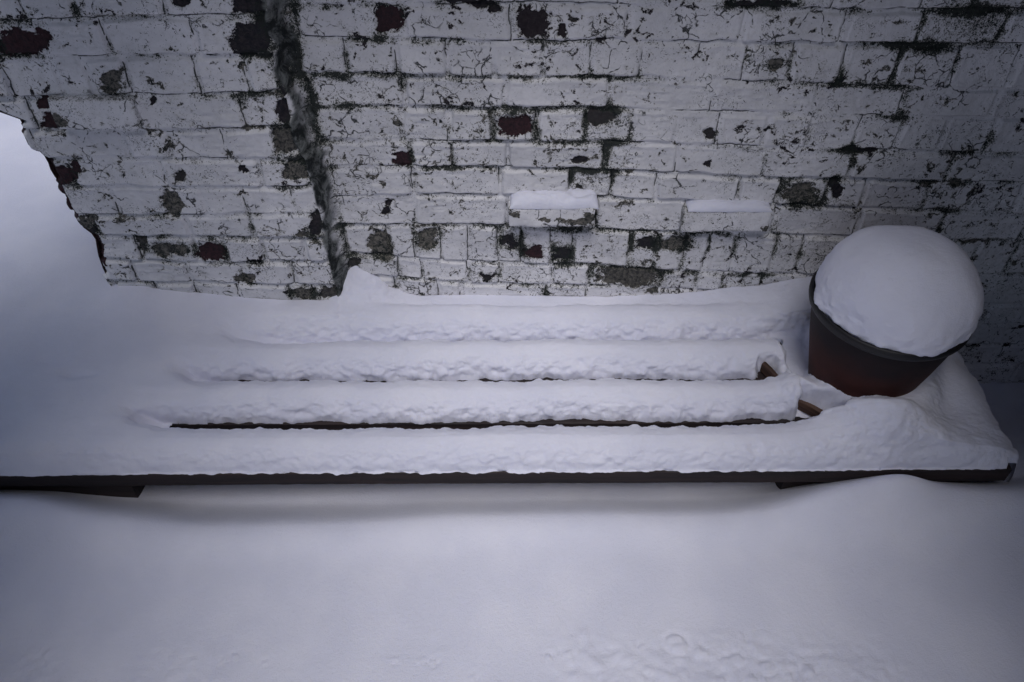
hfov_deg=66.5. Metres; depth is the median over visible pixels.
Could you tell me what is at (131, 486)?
bench
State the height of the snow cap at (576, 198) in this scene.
0.036 m
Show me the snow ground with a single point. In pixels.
(894, 578)
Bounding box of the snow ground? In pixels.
[0,112,1023,681]
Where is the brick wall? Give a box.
[0,0,1023,383]
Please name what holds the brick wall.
on the snow ground
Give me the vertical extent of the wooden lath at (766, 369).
0.039 m
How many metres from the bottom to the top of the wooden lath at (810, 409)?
0.039 m
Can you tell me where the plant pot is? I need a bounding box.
[808,268,971,396]
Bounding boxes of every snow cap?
[510,188,598,209]
[686,198,771,211]
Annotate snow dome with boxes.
[814,225,983,356]
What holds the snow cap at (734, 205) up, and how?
on the brick wall
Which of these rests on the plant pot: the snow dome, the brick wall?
the snow dome
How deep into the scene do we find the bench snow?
2.03 m
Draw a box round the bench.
[0,342,1011,497]
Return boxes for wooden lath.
[760,362,777,376]
[797,399,822,416]
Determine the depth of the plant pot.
1.88 m
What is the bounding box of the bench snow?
[0,266,1018,481]

